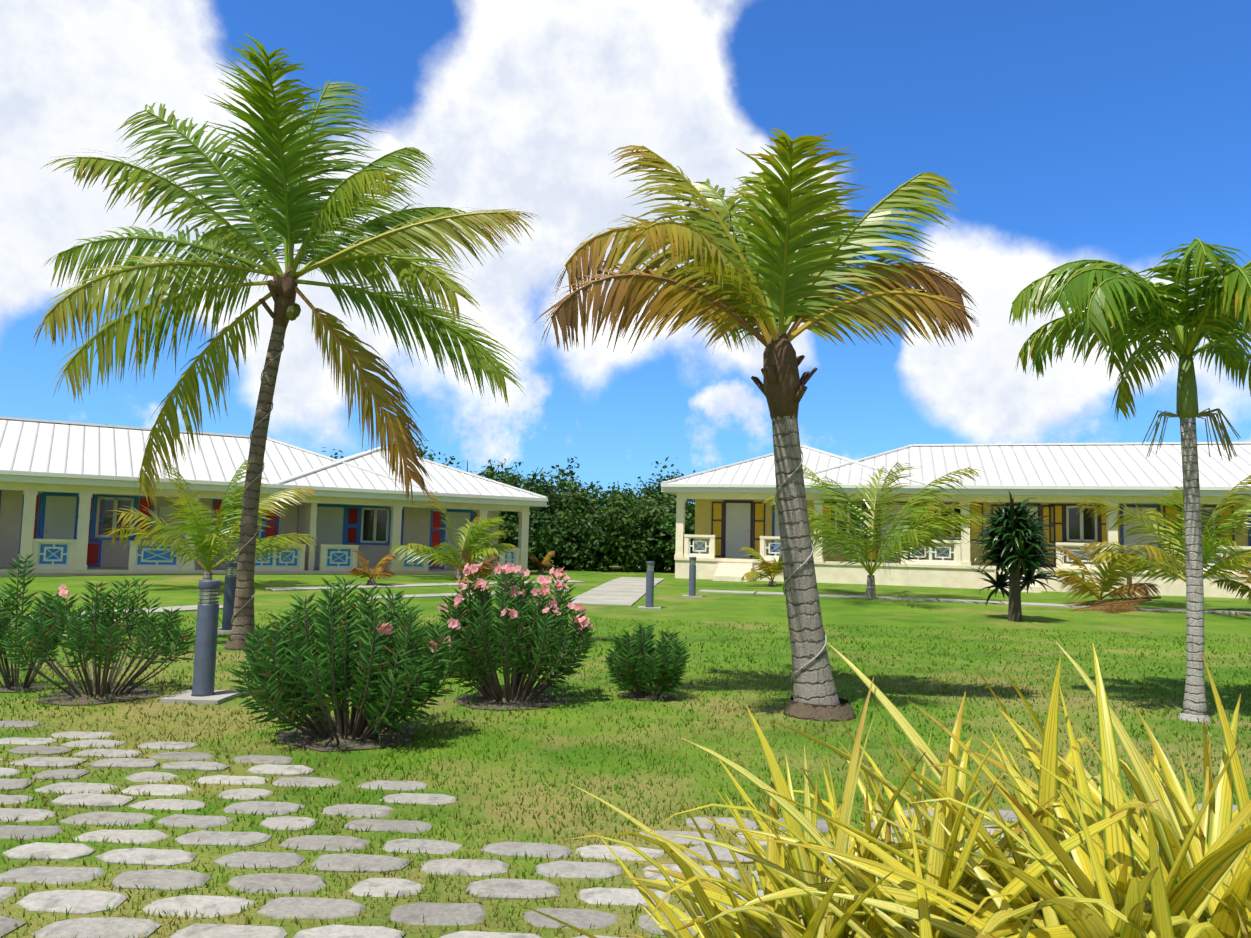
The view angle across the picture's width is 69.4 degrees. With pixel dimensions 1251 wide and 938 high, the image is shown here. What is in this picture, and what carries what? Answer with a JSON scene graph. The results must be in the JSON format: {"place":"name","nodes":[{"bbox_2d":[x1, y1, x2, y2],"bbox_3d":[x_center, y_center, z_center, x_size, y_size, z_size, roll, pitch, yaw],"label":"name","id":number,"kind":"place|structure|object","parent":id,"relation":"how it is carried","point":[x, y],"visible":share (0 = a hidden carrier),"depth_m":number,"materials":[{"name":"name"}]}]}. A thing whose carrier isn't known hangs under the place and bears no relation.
{"place":"outdoors","nodes":[
{"label":"outdoors","id":0,"kind":"place"},
{"bbox_2d":[0,560,1250,937],"bbox_3d":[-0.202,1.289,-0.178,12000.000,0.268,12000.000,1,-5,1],"label":"lawn","id":1,"kind":"structure","parent":0,"point":[722,610],"depth_m":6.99,"materials":[{"name":"green plant"}]},
{"bbox_2d":[0,554,74,691],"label":"oleander","id":2,"kind":"object","parent":1,"relation":"on","point":[7,616],"visible":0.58,"depth_m":7.97,"materials":[{"name":"green plant"}]},
{"bbox_2d":[0,577,195,704],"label":"oleander","id":3,"kind":"object","parent":1,"relation":"on","point":[102,635],"visible":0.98,"depth_m":7.60,"materials":[{"name":"green plant"}]},
{"bbox_2d":[160,580,242,704],"bbox_3d":[-3.574,1.476,7.698,0.480,1.050,0.480,1,-5,1],"label":"bollard","id":4,"kind":"object","parent":1,"relation":"on","point":[202,691],"visible":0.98,"depth_m":7.63,"materials":[{"name":"metal"}]},
{"bbox_2d":[100,460,317,579],"bbox_3d":[-9.952,1.306,21.987,4.467,3.246,4.754,-1,-5,28],"label":"young palm","id":5,"kind":"object","parent":1,"relation":"on","point":[209,542],"visible":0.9,"depth_m":21.52,"materials":[{"name":"green plant"}]},
{"bbox_2d":[218,562,236,633],"bbox_3d":[-5.732,1.879,13.089,0.480,1.050,0.480,1,-5,1],"label":"bollard","id":6,"kind":"object","parent":1,"relation":"on","point":[229,590],"visible":0.75,"depth_m":13.02,"materials":[{"name":"metal"}]},
{"bbox_2d":[0,416,547,576],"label":"building","id":7,"kind":"structure","parent":1,"relation":"on","point":[66,487],"depth_m":27.77,"materials":[{"name":"white paint"}]},
{"bbox_2d":[32,31,541,649],"bbox_3d":[-4.452,-1.614,11.330,5.529,7.872,5.235,-3,-6,40],"label":"palm","id":8,"kind":"object","parent":1,"relation":"on","point":[294,211],"visible":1,"depth_m":11.32,"materials":[{"name":"green plant"}]},
{"bbox_2d":[321,447,367,458],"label":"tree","id":9,"kind":"object","parent":1,"relation":"on","point":[335,457],"depth_m":45.48,"materials":[{"name":"green plant"}]},
{"bbox_2d":[227,575,465,750],"bbox_3d":[-1.949,1.344,6.457,1.565,1.189,1.558,1,-5,1],"label":"oleander","id":10,"kind":"object","parent":1,"relation":"on","point":[393,678],"visible":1,"depth_m":6.19,"materials":[{"name":"green plant"}]},
{"bbox_2d":[347,549,397,584],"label":"young palm","id":11,"kind":"object","parent":1,"relation":"on","point":[378,571],"visible":0.98,"depth_m":23.73,"materials":[{"name":"brown plant"}]},
{"bbox_2d":[414,438,440,460],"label":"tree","id":12,"kind":"object","parent":1,"relation":"on","point":[431,458],"visible":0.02,"depth_m":43.60,"materials":[{"name":"green plant"}]},
{"bbox_2d":[390,489,518,577],"bbox_3d":[-5.384,2.022,28.091,3.990,2.800,3.916,1,-5,1],"label":"young palm","id":13,"kind":"object","parent":1,"relation":"on","point":[483,543],"visible":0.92,"depth_m":27.89,"materials":[{"name":"green plant"}]},
{"bbox_2d":[439,452,511,483],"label":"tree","id":14,"kind":"object","parent":1,"relation":"on","point":[450,462],"visible":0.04,"depth_m":46.41,"materials":[{"name":"green plant"}]},
{"bbox_2d":[456,548,497,587],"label":"young palm","id":15,"kind":"object","parent":1,"relation":"on","point":[488,566],"visible":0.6,"depth_m":23.62,"materials":[{"name":"brown plant"}]},
{"bbox_2d":[480,466,519,526],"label":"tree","id":16,"kind":"object","parent":1,"relation":"on","point":[493,474],"depth_m":38.74,"materials":[{"name":"green plant"}]},
{"bbox_2d":[497,511,517,565],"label":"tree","id":17,"kind":"object","parent":1,"relation":"on","point":[507,536],"visible":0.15,"depth_m":36.71,"materials":[{"name":"green plant"}]},
{"bbox_2d":[430,560,597,709],"bbox_3d":[-0.965,1.452,8.065,1.442,1.272,1.367,1,-5,1],"label":"pink oleander","id":18,"kind":"object","parent":1,"relation":"on","point":[523,623],"visible":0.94,"depth_m":7.83,"materials":[{"name":"green plant"}]},
{"bbox_2d":[488,458,545,495],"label":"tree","id":19,"kind":"object","parent":1,"relation":"on","point":[506,469],"visible":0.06,"depth_m":45.77,"materials":[{"name":"green plant"}]},
{"bbox_2d":[478,469,556,529],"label":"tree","id":20,"kind":"object","parent":1,"relation":"on","point":[515,514],"visible":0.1,"depth_m":38.77,"materials":[{"name":"green plant"}]},
{"bbox_2d":[500,509,576,569],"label":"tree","id":21,"kind":"object","parent":1,"relation":"on","point":[540,538],"visible":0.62,"depth_m":37.04,"materials":[{"name":"green plant"}]},
{"bbox_2d":[528,551,554,572],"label":"young palm","id":22,"kind":"object","parent":1,"relation":"on","point":[545,563],"visible":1,"depth_m":34.48,"materials":[{"name":"brown plant"}]},
{"bbox_2d":[510,470,589,567],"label":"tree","id":23,"kind":"object","parent":1,"relation":"on","point":[554,503],"visible":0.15,"depth_m":40.17,"materials":[{"name":"green plant"}]},
{"bbox_2d":[524,457,607,564],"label":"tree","id":24,"kind":"object","parent":1,"relation":"on","point":[571,473],"visible":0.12,"depth_m":45.21,"materials":[{"name":"green plant"}]},
{"bbox_2d":[538,474,595,567],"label":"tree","id":25,"kind":"object","parent":1,"relation":"on","point":[576,497],"visible":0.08,"depth_m":40.67,"materials":[{"name":"green plant"}]},
{"bbox_2d":[543,502,603,569],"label":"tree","id":26,"kind":"object","parent":1,"relation":"on","point":[577,520],"visible":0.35,"depth_m":38.13,"materials":[{"name":"green plant"}]},
{"bbox_2d":[548,506,643,571],"bbox_3d":[-1.043,3.086,38.000,4.292,3.248,3.519,4,-5,-27],"label":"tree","id":27,"kind":"object","parent":1,"relation":"on","point":[589,538],"visible":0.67,"depth_m":37.38,"materials":[{"name":"green plant"}]},
{"bbox_2d":[574,476,643,516],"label":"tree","id":28,"kind":"object","parent":1,"relation":"on","point":[602,502],"visible":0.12,"depth_m":41.69,"materials":[{"name":"green plant"}]},
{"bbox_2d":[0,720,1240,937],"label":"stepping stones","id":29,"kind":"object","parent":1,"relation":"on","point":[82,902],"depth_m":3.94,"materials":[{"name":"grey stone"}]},
{"bbox_2d":[582,476,662,509],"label":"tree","id":30,"kind":"object","parent":1,"relation":"on","point":[644,491],"visible":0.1,"depth_m":46.42,"materials":[{"name":"green plant"}]},
{"bbox_2d":[582,489,671,570],"bbox_3d":[-0.036,2.676,39.395,4.387,3.669,4.303,1,-5,1],"label":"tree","id":31,"kind":"object","parent":1,"relation":"on","point":[626,507],"visible":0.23,"depth_m":38.76,"materials":[{"name":"green plant"}]},
{"bbox_2d":[14,577,1250,618],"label":"path slabs","id":32,"kind":"structure","parent":1,"relation":"on","point":[625,591],"depth_m":22.61,"materials":[{"name":"concrete"}]},
{"bbox_2d":[600,503,670,571],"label":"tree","id":33,"kind":"object","parent":1,"relation":"on","point":[632,561],"visible":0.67,"depth_m":37.36,"materials":[{"name":"green plant"}]},
{"bbox_2d":[603,622,689,700],"bbox_3d":[0.202,1.781,8.350,0.818,0.712,0.834,1,-5,1],"label":"oleander","id":34,"kind":"object","parent":1,"relation":"on","point":[637,668],"visible":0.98,"depth_m":8.18,"materials":[{"name":"green plant"}]},
{"bbox_2d":[638,561,660,609],"bbox_3d":[0.520,2.490,19.206,0.480,1.050,0.480,1,-5,1],"label":"bollard","id":35,"kind":"object","parent":1,"relation":"on","point":[650,587],"visible":1,"depth_m":19.14,"materials":[{"name":"metal"}]},
{"bbox_2d":[630,510,675,571],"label":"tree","id":36,"kind":"object","parent":1,"relation":"on","point":[657,559],"visible":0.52,"depth_m":37.75,"materials":[{"name":"green plant"}]},
{"bbox_2d":[636,494,675,570],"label":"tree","id":37,"kind":"object","parent":1,"relation":"on","point":[669,509],"visible":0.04,"depth_m":39.41,"materials":[{"name":"green plant"}]},
{"bbox_2d":[630,488,694,517],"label":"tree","id":38,"kind":"object","parent":1,"relation":"on","point":[670,505],"visible":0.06,"depth_m":39.88,"materials":[{"name":"green plant"}]},
{"bbox_2d":[633,457,695,511],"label":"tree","id":39,"kind":"object","parent":1,"relation":"on","point":[664,479],"visible":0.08,"depth_m":48.70,"materials":[{"name":"green plant"}]},
{"bbox_2d":[659,515,694,567],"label":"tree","id":40,"kind":"object","parent":1,"relation":"on","point":[691,530],"visible":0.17,"depth_m":36.83,"materials":[{"name":"green plant"}]},
{"bbox_2d":[662,500,694,537],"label":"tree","id":41,"kind":"object","parent":1,"relation":"on","point":[689,516],"depth_m":38.10,"materials":[{"name":"green plant"}]},
{"bbox_2d":[682,557,701,597],"bbox_3d":[1.673,2.722,22.567,0.480,1.050,0.480,1,-5,1],"label":"bollard","id":42,"kind":"object","parent":1,"relation":"on","point":[692,579],"visible":1,"depth_m":22.50,"materials":[{"name":"metal"}]},
{"bbox_2d":[535,128,979,721],"bbox_3d":[0.916,-0.393,8.057,3.422,5.223,3.113,5,-6,-38],"label":"palm","id":43,"kind":"object","parent":1,"relation":"on","point":[771,274],"visible":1,"depth_m":7.82,"materials":[{"name":"green plant"}]},
{"bbox_2d":[740,547,813,585],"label":"young palm","id":44,"kind":"object","parent":1,"relation":"on","point":[773,569],"visible":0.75,"depth_m":27.52,"materials":[{"name":"yellow plant"}]},
{"bbox_2d":[762,459,991,598],"bbox_3d":[6.324,1.487,22.880,5.678,3.718,6.004,-1,-5,30],"label":"young palm","id":45,"kind":"object","parent":1,"relation":"on","point":[905,542],"visible":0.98,"depth_m":23.11,"materials":[{"name":"green plant"}]},
{"bbox_2d":[516,642,1250,937],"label":"variegated plant","id":46,"kind":"object","parent":1,"relation":"on","point":[1100,866],"visible":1,"depth_m":1.73,"materials":[{"name":"yellow plant"}]},
{"bbox_2d":[660,442,1250,598],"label":"building","id":47,"kind":"structure","parent":1,"relation":"on","point":[733,515],"depth_m":30.62,"materials":[{"name":"white paint"}]},
{"bbox_2d":[965,490,1069,621],"bbox_3d":[8.048,1.817,18.521,1.944,2.758,2.174,1,-5,1],"label":"spiky shrub","id":48,"kind":"object","parent":1,"relation":"on","point":[1015,547],"depth_m":18.29,"materials":[{"name":"green plant"}]},
{"bbox_2d":[1051,546,1160,605],"bbox_3d":[11.886,2.736,22.799,2.501,1.537,2.915,1,-5,1],"label":"young palm","id":49,"kind":"object","parent":1,"relation":"on","point":[1108,579],"visible":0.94,"depth_m":22.39,"materials":[{"name":"green plant"}]},
{"bbox_2d":[1064,596,1160,613],"bbox_3d":[11.611,3.425,21.708,2.425,0.754,2.689,-1,-5,24],"label":"fallen palm frond","id":50,"kind":"object","parent":1,"relation":"on","point":[1126,602],"visible":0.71,"depth_m":21.62,"materials":[{"name":"brown plant"}]},
{"bbox_2d":[1009,238,1250,721],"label":"slender palm","id":51,"kind":"object","parent":1,"relation":"on","point":[1106,293],"visible":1,"depth_m":7.93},
{"bbox_2d":[1121,577,1141,596],"bbox_3d":[14.973,3.385,26.840,0.480,0.900,0.480,1,-5,1],"label":"dark bollard","id":52,"kind":"object","parent":1,"relation":"on","point":[1129,582],"visible":0.08,"depth_m":26.78,"materials":[{"name":"metal"}]},
{"bbox_2d":[1070,475,1250,585],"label":"young palm","id":53,"kind":"object","parent":1,"relation":"on","point":[1242,560],"visible":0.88,"depth_m":22.01,"materials":[{"name":"green plant"}]},
{"bbox_2d":[1209,556,1250,602],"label":"young palm","id":54,"kind":"object","parent":1,"relation":"on","point":[1244,589],"visible":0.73,"depth_m":21.94,"materials":[{"name":"green plant"}]},
{"bbox_2d":[0,0,1250,507],"label":"sky","id":55,"kind":"structure","parent":0,"point":[1064,131],"materials":[{"name":"blue"}]}
]}

